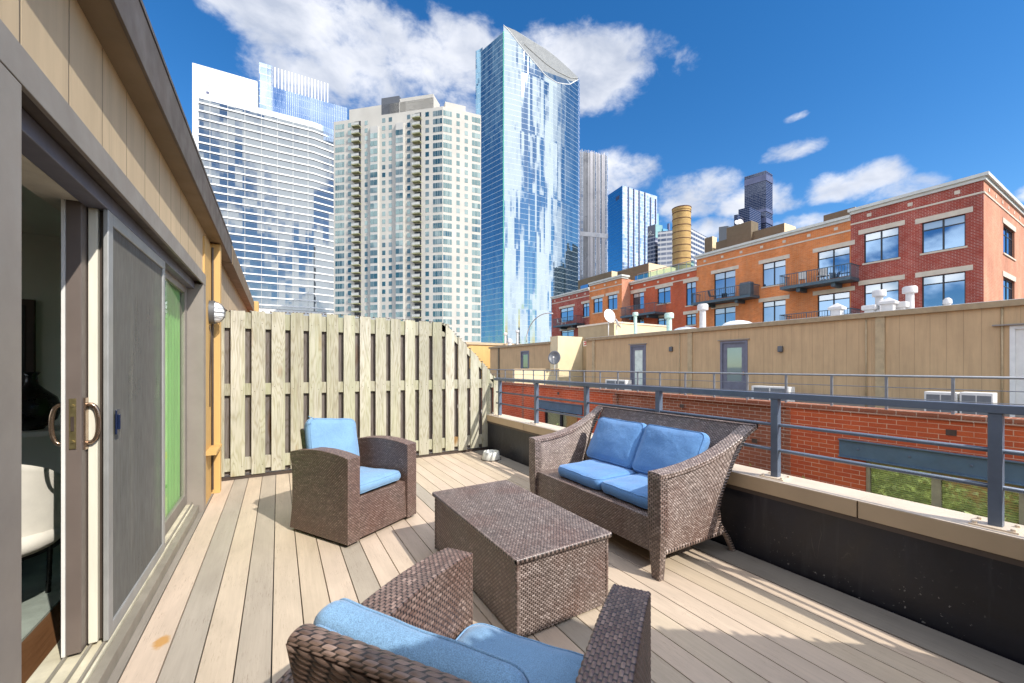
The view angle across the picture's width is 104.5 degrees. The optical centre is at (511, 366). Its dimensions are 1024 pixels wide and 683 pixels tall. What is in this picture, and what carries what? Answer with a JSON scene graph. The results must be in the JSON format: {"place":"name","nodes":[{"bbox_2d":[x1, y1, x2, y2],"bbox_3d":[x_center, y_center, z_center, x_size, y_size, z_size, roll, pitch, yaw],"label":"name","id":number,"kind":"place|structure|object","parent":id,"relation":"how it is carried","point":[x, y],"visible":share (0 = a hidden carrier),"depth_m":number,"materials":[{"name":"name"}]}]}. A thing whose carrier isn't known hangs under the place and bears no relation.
{"place":"outdoors","nodes":[
{"label":"outdoors","id":0,"kind":"place"},
{"bbox_2d":[192,62,346,316],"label":"white banded tower","id":1,"kind":"structure","parent":0,"point":[270,172],"depth_m":210.58,"materials":[{"name":"clear glass"}]},
{"bbox_2d":[334,94,480,341],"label":"condo tower","id":2,"kind":"structure","parent":0,"point":[407,208],"depth_m":145.20,"materials":[{"name":"concrete"}]},
{"bbox_2d":[354,112,420,321],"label":"balcony doors","id":3,"kind":"structure","parent":2,"relation":"in","point":[419,264],"depth_m":148.73,"materials":[{"name":"grey glass"}]},
{"bbox_2d":[335,110,479,340],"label":"windows","id":4,"kind":"structure","parent":2,"relation":"in","point":[341,126],"depth_m":144.70,"materials":[{"name":"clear glass"}]},
{"bbox_2d":[476,25,579,343],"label":"curved glass tower","id":5,"kind":"structure","parent":0,"point":[528,100],"depth_m":311.08,"materials":[{"name":"blue glass"}]},
{"bbox_2d":[142,0,1023,241],"label":"sky","id":6,"kind":"structure","parent":0,"point":[847,104],"materials":[{"name":"blue"}]},
{"bbox_2d":[580,149,607,279],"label":"finned tower","id":7,"kind":"structure","parent":0,"point":[593,214],"depth_m":423.73,"materials":[{"name":"metal"}]},
{"bbox_2d":[608,186,656,271],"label":"ribbed glass tower","id":8,"kind":"structure","parent":0,"point":[632,215],"depth_m":460.83,"materials":[{"name":"blue glass"}]},
{"bbox_2d":[647,223,669,263],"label":"dark office block","id":9,"kind":"structure","parent":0,"point":[652,241],"depth_m":331.97,"materials":[{"name":"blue glass"}]},
{"bbox_2d":[672,205,691,269],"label":"round chimney","id":10,"kind":"object","parent":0,"point":[681,233],"visible":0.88,"depth_m":66.77,"materials":[{"name":"beige brick"}]},
{"bbox_2d":[658,229,707,266],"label":"pale office block","id":11,"kind":"structure","parent":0,"point":[665,246],"depth_m":306.55,"materials":[{"name":"white glass"}]},
{"bbox_2d":[719,226,729,240],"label":"grey slab block","id":12,"kind":"structure","parent":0,"point":[723,233],"depth_m":401.84,"materials":[{"name":"concrete"}]},
{"bbox_2d":[481,382,1023,524],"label":"courtyard building","id":13,"kind":"structure","parent":0,"point":[965,429],"depth_m":8.60,"materials":[{"name":"red brick"}]},
{"bbox_2d":[464,342,515,378],"bbox_3d":[-2.490,-0.341,35.598,5.446,3.282,4.200,0,0,-31],"label":"yellow stairhead","id":14,"kind":"object","parent":13,"relation":"on","point":[481,350],"visible":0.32,"depth_m":33.32,"materials":[{"name":"paint"}]},
{"bbox_2d":[515,330,518,343],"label":"roof vent","id":15,"kind":"object","parent":13,"relation":"on","point":[516,331],"visible":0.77,"depth_m":34.58,"materials":[{"name":"white metal"}]},
{"bbox_2d":[513,369,558,385],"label":"divider wall","id":16,"kind":"structure","parent":13,"relation":"on","point":[539,375],"depth_m":22.44,"materials":[{"name":"beige paint"}]},
{"bbox_2d":[548,351,560,375],"bbox_3d":[2.404,-0.166,22.538,0.529,1.433,0.556,0,0,-31],"label":"satellite dish","id":17,"kind":"object","parent":16,"relation":"attached to","point":[554,357],"visible":1,"depth_m":22.61,"materials":[{"name":"metal"}]},
{"bbox_2d":[526,313,552,341],"bbox_3d":[2.511,-3.612,37.211,0.199,2.504,4.312,0,0,-31],"label":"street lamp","id":18,"kind":"object","parent":13,"relation":"on","point":[533,321],"visible":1,"depth_m":37.85,"materials":[{"name":"grey metal"}]},
{"bbox_2d":[545,409,576,427],"bbox_3d":[2.250,3.023,17.864,0.129,2.006,2.530,0,0,-30],"label":"window","id":19,"kind":"structure","parent":13,"relation":"in","point":[561,422],"depth_m":17.85,"materials":[{"name":"glass"}]},
{"bbox_2d":[605,379,631,390],"bbox_3d":[4.853,0.949,18.139,0.386,0.661,1.258,0,0,-31],"label":"air conditioner","id":20,"kind":"object","parent":13,"relation":"on","point":[624,382],"visible":0.43,"depth_m":17.80,"materials":[{"name":"white paint"}]},
{"bbox_2d":[577,321,665,337],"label":"roof stair block","id":21,"kind":"structure","parent":13,"relation":"on","point":[593,330],"depth_m":28.74,"materials":[{"name":"beige paint"}]},
{"bbox_2d":[488,298,1023,417],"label":"tan penthouse","id":22,"kind":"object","parent":13,"relation":"on","point":[978,339],"visible":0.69,"depth_m":12.11,"materials":[{"name":"beige paint"}]},
{"bbox_2d":[521,351,528,368],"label":"door","id":23,"kind":"structure","parent":22,"relation":"in","point":[524,354],"depth_m":27.00,"materials":[{"name":"glass"}]},
{"bbox_2d":[604,309,614,335],"bbox_3d":[6.492,-2.669,26.360,0.583,2.279,0.669,0,0,31],"label":"satellite dish","id":24,"kind":"object","parent":22,"relation":"on","point":[609,315],"visible":0.97,"depth_m":26.47,"materials":[{"name":"metal"}]},
{"bbox_2d":[616,319,622,334],"bbox_3d":[6.773,-2.282,25.291,0.466,1.503,0.500,0,0,-31],"label":"satellite dish","id":25,"kind":"object","parent":22,"relation":"on","point":[617,323],"visible":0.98,"depth_m":25.19,"materials":[{"name":"metal"}]},
{"bbox_2d":[632,312,637,333],"bbox_3d":[7.018,-2.300,22.566,0.324,1.539,0.324,0,0,-31],"label":"roof vent","id":26,"kind":"object","parent":22,"relation":"on","point":[635,314],"visible":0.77,"depth_m":22.48,"materials":[{"name":"silver metal"}]},
{"bbox_2d":[630,344,645,391],"bbox_3d":[5.899,0.138,18.505,0.090,2.263,0.930,0,0,-30],"label":"door","id":27,"kind":"structure","parent":22,"relation":"in","point":[637,353],"depth_m":18.53,"materials":[{"name":"metal"}]},
{"bbox_2d":[664,313,673,330],"bbox_3d":[8.169,-2.151,20.612,0.460,1.241,0.460,0,0,-31],"label":"roof vent","id":28,"kind":"object","parent":22,"relation":"on","point":[668,317],"visible":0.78,"depth_m":20.49,"materials":[{"name":"silver metal"}]},
{"bbox_2d":[674,327,695,329],"bbox_3d":[8.430,-1.720,19.184,1.000,0.381,1.208,0,0,-31],"label":"skylight","id":29,"kind":"object","parent":22,"relation":"on","point":[684,328],"visible":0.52,"depth_m":18.89,"materials":[{"name":"plastic"}]},
{"bbox_2d":[697,304,707,327],"bbox_3d":[8.867,-2.211,18.441,0.471,1.362,0.471,0,0,-31],"label":"roof vent","id":30,"kind":"object","parent":22,"relation":"on","point":[702,308],"visible":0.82,"depth_m":18.32,"materials":[{"name":"silver metal"}]},
{"bbox_2d":[720,340,747,398],"bbox_3d":[8.187,0.168,14.621,0.090,2.205,1.018,0,0,-30],"label":"door","id":31,"kind":"structure","parent":22,"relation":"in","point":[733,354],"depth_m":14.63,"materials":[{"name":"metal"}]},
{"bbox_2d":[722,320,751,325],"bbox_3d":[9.411,-1.720,16.533,1.000,0.381,1.109,0,0,-31],"label":"skylight","id":32,"kind":"object","parent":22,"relation":"on","point":[736,322],"visible":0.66,"depth_m":16.23,"materials":[{"name":"plastic"}]},
{"bbox_2d":[828,303,846,315],"bbox_3d":[10.805,-1.816,13.181,0.383,0.572,0.383,0,0,-31],"label":"roof vent","id":33,"kind":"object","parent":22,"relation":"on","point":[836,309],"visible":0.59,"depth_m":13.08,"materials":[{"name":"silver metal"}]},
{"bbox_2d":[861,304,879,312],"bbox_3d":[10.960,-1.694,12.130,0.348,0.327,0.348,0,0,-31],"label":"roof vent","id":34,"kind":"object","parent":22,"relation":"on","point":[869,308],"visible":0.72,"depth_m":12.03,"materials":[{"name":"silver metal"}]},
{"bbox_2d":[872,289,886,311],"bbox_3d":[11.633,-1.972,12.565,0.341,0.885,0.341,0,0,-31],"label":"roof vent","id":35,"kind":"object","parent":22,"relation":"on","point":[878,295],"visible":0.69,"depth_m":12.48,"materials":[{"name":"silver metal"}]},
{"bbox_2d":[878,297,899,310],"bbox_3d":[11.246,-1.794,11.841,0.381,0.528,0.381,0,0,-31],"label":"roof vent","id":36,"kind":"object","parent":22,"relation":"on","point":[887,304],"visible":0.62,"depth_m":11.76,"materials":[{"name":"silver metal"}]},
{"bbox_2d":[896,301,908,309],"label":"roof vent","id":37,"kind":"object","parent":22,"relation":"on","point":[903,305],"visible":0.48,"depth_m":11.70,"materials":[{"name":"silver metal"}]},
{"bbox_2d":[902,286,917,308],"bbox_3d":[11.846,-1.956,11.808,0.339,0.853,0.339,0,0,-31],"label":"roof vent","id":38,"kind":"object","parent":22,"relation":"on","point":[908,291],"visible":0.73,"depth_m":11.73,"materials":[{"name":"silver metal"}]},
{"bbox_2d":[942,298,952,304],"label":"roof vent","id":39,"kind":"object","parent":22,"relation":"on","point":[947,301],"visible":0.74,"depth_m":10.95,"materials":[{"name":"silver metal"}]},
{"bbox_2d":[1010,325,1023,416],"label":"door","id":40,"kind":"structure","parent":22,"relation":"in","point":[1016,332],"depth_m":9.02,"materials":[{"name":"white paint"}]},
{"bbox_2d":[489,369,1023,413],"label":"terrace railing","id":41,"kind":"object","parent":13,"relation":"on","point":[831,385],"visible":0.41,"depth_m":9.55,"materials":[{"name":"metal"}]},
{"bbox_2d":[752,385,794,401],"bbox_3d":[8.192,0.956,12.470,0.386,0.648,1.090,0,0,-31],"label":"air conditioner","id":42,"kind":"object","parent":13,"relation":"on","point":[775,389],"visible":0.34,"depth_m":12.32,"materials":[{"name":"white paint"}]},
{"bbox_2d":[924,391,959,412],"bbox_3d":[9.622,0.927,8.859,0.386,0.707,0.505,0,0,-31],"label":"air conditioner","id":43,"kind":"object","parent":13,"relation":"on","point":[936,395],"visible":0.33,"depth_m":8.77,"materials":[{"name":"white paint"}]},
{"bbox_2d":[866,461,1023,524],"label":"window","id":44,"kind":"structure","parent":13,"relation":"in","point":[936,492],"depth_m":7.64,"materials":[{"name":"green glass"}]},
{"bbox_2d":[960,392,996,414],"bbox_3d":[9.887,0.918,8.410,0.386,0.723,0.464,0,0,-31],"label":"air conditioner","id":45,"kind":"object","parent":13,"relation":"on","point":[972,397],"visible":0.39,"depth_m":8.31,"materials":[{"name":"white paint"}]},
{"bbox_2d":[734,171,772,229],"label":"black skyscraper","id":46,"kind":"structure","parent":0,"point":[758,198],"depth_m":907.50,"materials":[{"name":"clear glass"}]},
{"bbox_2d":[550,171,1023,336],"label":"brick loft building","id":47,"kind":"structure","parent":0,"point":[959,241],"depth_m":26.88,"materials":[{"name":"brick"}]},
{"bbox_2d":[561,307,572,321],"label":"balcony door","id":48,"kind":"structure","parent":47,"relation":"in","point":[566,312],"depth_m":52.70,"materials":[{"name":"blue glass"}]},
{"bbox_2d":[562,330,573,336],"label":"window","id":49,"kind":"structure","parent":47,"relation":"in","point":[568,332],"depth_m":52.56,"materials":[{"name":"blue glass"}]},
{"bbox_2d":[582,303,588,317],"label":"window","id":50,"kind":"structure","parent":47,"relation":"in","point":[585,306],"depth_m":49.44,"materials":[{"name":"blue glass"}]},
{"bbox_2d":[592,298,602,313],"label":"window","id":51,"kind":"structure","parent":47,"relation":"in","point":[597,302],"depth_m":45.80,"materials":[{"name":"blue glass"}]},
{"bbox_2d":[608,294,617,309],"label":"window","id":52,"kind":"structure","parent":47,"relation":"in","point":[612,299],"depth_m":43.85,"materials":[{"name":"blue glass"}]},
{"bbox_2d":[633,292,643,309],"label":"balcony door","id":53,"kind":"structure","parent":47,"relation":"in","point":[638,298],"depth_m":42.34,"materials":[{"name":"blue glass"}]},
{"bbox_2d":[635,273,647,279],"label":"penthouse window","id":54,"kind":"structure","parent":47,"relation":"in","point":[642,276],"depth_m":46.62,"materials":[{"name":"blue glass"}]},
{"bbox_2d":[658,317,665,324],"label":"window","id":55,"kind":"structure","parent":47,"relation":"in","point":[661,321],"depth_m":39.73,"materials":[{"name":"blue glass"}]},
{"bbox_2d":[656,287,670,304],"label":"window","id":56,"kind":"structure","parent":47,"relation":"in","point":[663,293],"depth_m":39.45,"materials":[{"name":"blue glass"}]},
{"bbox_2d":[637,260,694,279],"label":"roof terrace railing","id":57,"kind":"object","parent":47,"relation":"on","point":[668,266],"visible":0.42,"depth_m":40.19,"materials":[{"name":"metal"}]},
{"bbox_2d":[685,281,695,306],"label":"window","id":58,"kind":"structure","parent":47,"relation":"in","point":[691,287],"depth_m":37.00,"materials":[{"name":"blue glass"}]},
{"bbox_2d":[685,314,696,326],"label":"window","id":59,"kind":"structure","parent":47,"relation":"in","point":[691,318],"depth_m":36.87,"materials":[{"name":"blue glass"}]},
{"bbox_2d":[715,270,734,298],"bbox_3d":[18.350,-6.998,34.114,0.070,2.227,1.882,0,0,-30],"label":"balcony door","id":60,"kind":"structure","parent":47,"relation":"in","point":[724,279],"depth_m":34.15,"materials":[{"name":"blue glass"}]},
{"bbox_2d":[715,306,734,325],"bbox_3d":[18.350,-4.082,34.114,0.070,1.909,1.882,0,0,-30],"label":"balcony door","id":61,"kind":"structure","parent":47,"relation":"in","point":[722,315],"depth_m":34.17,"materials":[{"name":"blue glass"}]},
{"bbox_2d":[739,281,753,295],"bbox_3d":[18.735,-6.157,31.687,0.550,1.098,0.950,0,0,-31],"label":"covered grill","id":62,"kind":"object","parent":47,"relation":"on","point":[744,289],"visible":0.6,"depth_m":31.48,"materials":[{"name":"grey metal"}]},
{"bbox_2d":[761,259,785,288],"bbox_3d":[20.285,-7.127,30.691,0.210,1.939,1.818,0,0,-30],"label":"window","id":63,"kind":"structure","parent":47,"relation":"in","point":[772,271],"depth_m":30.70,"materials":[{"name":"blue glass"}]},
{"bbox_2d":[763,299,785,321],"bbox_3d":[20.345,-4.251,30.726,0.070,1.624,1.658,0,0,-30],"label":"window","id":64,"kind":"structure","parent":47,"relation":"in","point":[772,310],"depth_m":30.70,"materials":[{"name":"blue glass"}]},
{"bbox_2d":[798,272,805,283],"bbox_3d":[20.680,-6.239,28.233,0.440,0.900,0.550,0,0,41],"label":"patio chair","id":65,"kind":"object","parent":47,"relation":"on","point":[803,276],"visible":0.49,"depth_m":28.10,"materials":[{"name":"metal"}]},
{"bbox_2d":[816,268,826,280],"bbox_3d":[21.289,-6.239,27.229,0.440,0.900,0.550,0,0,12],"label":"patio chair","id":66,"kind":"object","parent":47,"relation":"on","point":[823,272],"visible":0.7,"depth_m":27.03,"materials":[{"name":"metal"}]},
{"bbox_2d":[818,246,849,280],"bbox_3d":[22.280,-7.077,27.442,0.070,2.034,1.847,0,0,-30],"label":"balcony door","id":67,"kind":"structure","parent":47,"relation":"in","point":[838,256],"depth_m":27.37,"materials":[{"name":"blue glass"}]},
{"bbox_2d":[818,291,849,316],"bbox_3d":[22.280,-4.195,27.442,0.070,1.695,1.847,0,0,-30],"label":"balcony door","id":68,"kind":"structure","parent":47,"relation":"in","point":[825,301],"depth_m":27.57,"materials":[{"name":"blue glass"}]},
{"bbox_2d":[862,227,900,264],"bbox_3d":[23.497,-7.633,25.238,0.210,2.033,1.848,0,0,-30],"label":"window","id":69,"kind":"structure","parent":47,"relation":"in","point":[883,245],"depth_m":25.23,"materials":[{"name":"blue glass"}]},
{"bbox_2d":[865,280,898,304],"bbox_3d":[23.557,-4.198,25.274,0.070,2.226,1.688,0,0,-30],"label":"window","id":70,"kind":"structure","parent":47,"relation":"in","point":[892,288],"depth_m":25.20,"materials":[{"name":"blue glass"}]},
{"bbox_2d":[922,271,964,306],"bbox_3d":[24.945,-4.363,22.919,0.070,1.886,1.740,0,0,-30],"label":"window","id":71,"kind":"structure","parent":47,"relation":"in","point":[935,289],"depth_m":22.93,"materials":[{"name":"blue glass"}]},
{"bbox_2d":[920,214,967,255],"bbox_3d":[24.884,-7.556,22.883,0.210,1.916,1.900,0,0,-30],"label":"window","id":72,"kind":"structure","parent":47,"relation":"in","point":[947,234],"depth_m":22.88,"materials":[{"name":"blue glass"}]},
{"bbox_2d":[1003,278,1011,299],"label":"window","id":73,"kind":"structure","parent":47,"relation":"in","point":[1007,285],"depth_m":24.97,"materials":[{"name":"blue glass"}]},
{"bbox_2d":[1003,226,1015,260],"bbox_3d":[30.873,-7.663,24.698,3.335,1.873,0.220,0,0,-30],"label":"window","id":74,"kind":"structure","parent":47,"relation":"in","point":[1007,235],"depth_m":24.97,"materials":[{"name":"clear glass"}]},
{"bbox_3d":[-5.630,6.155,3.647,12.000,9.290,36.000,0,0,-30],"label":"apartment block","id":75,"kind":"object","parent":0,"visible":0},
{"bbox_2d":[233,476,329,682],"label":"roof slab","id":76,"kind":"structure","parent":75,"relation":"on","point":[273,587],"depth_m":2.38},
{"bbox_2d":[0,0,258,682],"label":"house","id":77,"kind":"structure","parent":76,"relation":"on","point":[111,219],"depth_m":1.74,"materials":[{"name":"beige"}]},
{"bbox_2d":[22,299,35,385],"bbox_3d":[-4.304,-0.120,3.186,0.640,0.880,0.037,0,0,-31],"label":"picture","id":78,"kind":"object","parent":77,"relation":"attached to","point":[28,335],"visible":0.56,"depth_m":3.32,"materials":[{"name":"brown metal"}]},
{"bbox_2d":[22,544,60,641],"bbox_3d":[-3.090,1.218,0.733,2.620,0.012,4.000,0,0,-31],"label":"rug","id":79,"kind":"object","parent":77,"relation":"on","point":[39,604],"depth_m":2.14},
{"bbox_2d":[22,464,60,592],"bbox_3d":[-2.395,0.812,1.775,0.551,0.805,0.662,0,0,28],"label":"dining chair","id":80,"kind":"object","parent":79,"relation":"on","point":[41,508],"visible":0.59,"depth_m":1.80,"materials":[{"name":"white fabric"}]},
{"bbox_2d":[22,538,60,560],"bbox_3d":[-3.137,0.983,2.272,0.920,0.463,0.920,0,0,-31],"label":"lounge seat","id":81,"kind":"object","parent":79,"relation":"on","point":[57,542],"visible":0.1,"depth_m":2.29,"materials":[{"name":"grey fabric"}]},
{"bbox_2d":[22,425,60,437],"bbox_3d":[-3.977,0.845,2.811,1.500,0.735,0.420,0,0,-31],"label":"console table","id":82,"kind":"object","parent":77,"relation":"on","point":[38,433],"depth_m":2.90,"materials":[{"name":"black paint"}]},
{"bbox_2d":[22,372,60,430],"bbox_3d":[-3.611,0.261,2.980,0.310,0.430,0.310,0,0,-31],"label":"vase","id":83,"kind":"object","parent":82,"relation":"on","point":[39,402],"visible":0.78,"depth_m":2.94,"materials":[{"name":"black paint"}]},
{"bbox_2d":[48,198,101,657],"bbox_3d":[-2.101,0.250,2.106,0.158,1.900,1.078,0,0,-30],"label":"sliding door","id":84,"kind":"structure","parent":77,"relation":"in","point":[75,403],"depth_m":1.65,"materials":[{"name":"white paint"}]},
{"bbox_2d":[103,209,164,640],"bbox_3d":[-2.022,0.257,2.169,0.033,1.885,1.010,0,0,-30],"label":"screen door","id":85,"kind":"structure","parent":77,"relation":"in","point":[133,273],"depth_m":2.02,"materials":[{"name":"metal"}]},
{"bbox_2d":[165,280,179,516],"bbox_3d":[-2.633,0.245,3.022,0.024,1.870,0.960,0,0,-31],"label":"green curtain","id":86,"kind":"object","parent":77,"relation":"hanging from","point":[172,395],"visible":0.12,"depth_m":3.18,"materials":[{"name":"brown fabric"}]},
{"bbox_2d":[165,270,186,534],"bbox_3d":[-2.571,0.257,2.980,0.026,1.885,1.145,0,0,-30],"label":"fixed door panel","id":87,"kind":"structure","parent":77,"relation":"in","point":[180,504],"depth_m":3.39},
{"bbox_2d":[208,300,225,323],"bbox_3d":[-2.914,-0.530,3.924,0.130,0.230,0.150,0,0,-31],"label":"wall lamp","id":88,"kind":"object","parent":77,"relation":"attached to","point":[216,312],"visible":1,"depth_m":3.88,"materials":[{"name":"grey metal"}]},
{"bbox_2d":[118,434,999,682],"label":"deck","id":89,"kind":"structure","parent":76,"relation":"on","point":[714,620],"depth_m":2.14,"materials":[{"name":"beige wood"}]},
{"bbox_2d":[290,428,415,546],"bbox_3d":[-1.310,0.903,3.296,0.721,0.794,0.707,0,0,29],"label":"wicker armchair","id":90,"kind":"object","parent":89,"relation":"on","point":[330,502],"visible":0.77,"depth_m":3.03,"materials":[{"name":"brown wicker"}]},
{"bbox_2d":[360,466,400,493],"bbox_3d":[-1.252,0.919,3.242,0.524,0.115,0.478,0,0,29],"label":"cushion","id":91,"kind":"object","parent":90,"relation":"on","point":[372,478],"visible":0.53,"depth_m":3.16,"materials":[{"name":"blue fabric"}]},
{"bbox_2d":[304,416,358,455],"bbox_3d":[-1.484,0.641,3.294,0.190,0.512,0.519,0,0,24],"label":"cushion","id":92,"kind":"object","parent":91,"relation":"on","point":[339,433],"visible":0.58,"depth_m":3.25,"materials":[{"name":"blue fabric"}]},
{"bbox_2d":[221,309,497,480],"bbox_3d":[-1.798,0.317,5.368,3.682,1.966,0.078,0,0,-31],"label":"board fence","id":93,"kind":"object","parent":89,"relation":"on","point":[284,376],"visible":0.84,"depth_m":5.13,"materials":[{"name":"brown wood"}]},
{"bbox_2d":[275,547,650,682],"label":"wicker armchair","id":94,"kind":"object","parent":89,"relation":"on","point":[432,593],"visible":0.76,"depth_m":0.94,"materials":[{"name":"brown wicker"}]},
{"bbox_2d":[456,623,583,682],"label":"cushion","id":95,"kind":"object","parent":94,"relation":"on","point":[537,661],"visible":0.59,"depth_m":1.20,"materials":[{"name":"blue fabric"}]},
{"bbox_2d":[313,598,529,682],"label":"cushion","id":96,"kind":"object","parent":95,"relation":"on","point":[354,620],"visible":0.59,"depth_m":0.77,"materials":[{"name":"blue fabric"}]},
{"bbox_2d":[481,450,500,461],"bbox_3d":[-0.291,1.242,5.538,0.282,0.113,0.282,0,0,-31],"label":"pet bowl","id":97,"kind":"object","parent":89,"relation":"on","point":[490,455],"visible":1,"depth_m":5.44,"materials":[{"name":"white ceramic"}]},
{"bbox_2d":[432,480,611,636],"bbox_3d":[-0.014,1.097,2.493,0.615,0.397,1.167,0,0,-31],"label":"wicker coffee table","id":98,"kind":"object","parent":89,"relation":"on","point":[540,563],"visible":0.98,"depth_m":2.11,"materials":[{"name":"brown wicker"}]},
{"bbox_2d":[107,428,1023,682],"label":"deck border","id":99,"kind":"object","parent":89,"relation":"on","point":[993,666],"visible":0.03,"depth_m":2.06,"materials":[{"name":"beige wood"}]},
{"bbox_2d":[529,405,757,581],"bbox_3d":[0.923,0.852,3.225,0.942,0.896,1.600,0,0,-31],"label":"wicker loveseat","id":100,"kind":"object","parent":89,"relation":"on","point":[685,497],"visible":0.84,"depth_m":2.69,"materials":[{"name":"brown wicker"}]},
{"bbox_2d":[558,459,637,489],"bbox_3d":[0.724,0.887,3.299,0.509,0.121,0.530,0,0,-31],"label":"cushion","id":101,"kind":"object","parent":100,"relation":"on","point":[594,473],"visible":0.73,"depth_m":3.17,"materials":[{"name":"blue fabric"}]},
{"bbox_2d":[586,417,646,469],"bbox_3d":[0.918,0.666,3.491,0.264,0.385,0.548,0,0,-31],"label":"cushion","id":102,"kind":"object","parent":101,"relation":"on","point":[615,441],"visible":0.88,"depth_m":3.41,"materials":[{"name":"blue fabric"}]},
{"bbox_2d":[601,473,647,508],"bbox_3d":[0.991,0.889,2.844,0.510,0.120,0.532,0,0,-31],"label":"cushion","id":103,"kind":"object","parent":100,"relation":"on","point":[633,489],"visible":0.53,"depth_m":2.78,"materials":[{"name":"blue fabric"}]},
{"bbox_2d":[632,424,709,474],"bbox_3d":[1.192,0.665,3.018,0.263,0.384,0.548,0,0,-31],"label":"cushion","id":104,"kind":"object","parent":103,"relation":"on","point":[659,446],"visible":0.73,"depth_m":2.99,"materials":[{"name":"blue fabric"}]},
{"bbox_2d":[432,410,1023,664],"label":"parapet wall","id":105,"kind":"structure","parent":75,"relation":"on","point":[953,573],"depth_m":2.14,"materials":[{"name":"concrete"}]},
{"bbox_2d":[494,378,1023,534],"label":"railing","id":106,"kind":"object","parent":105,"relation":"on","point":[996,450],"visible":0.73,"depth_m":2.27,"materials":[{"name":"metal"}]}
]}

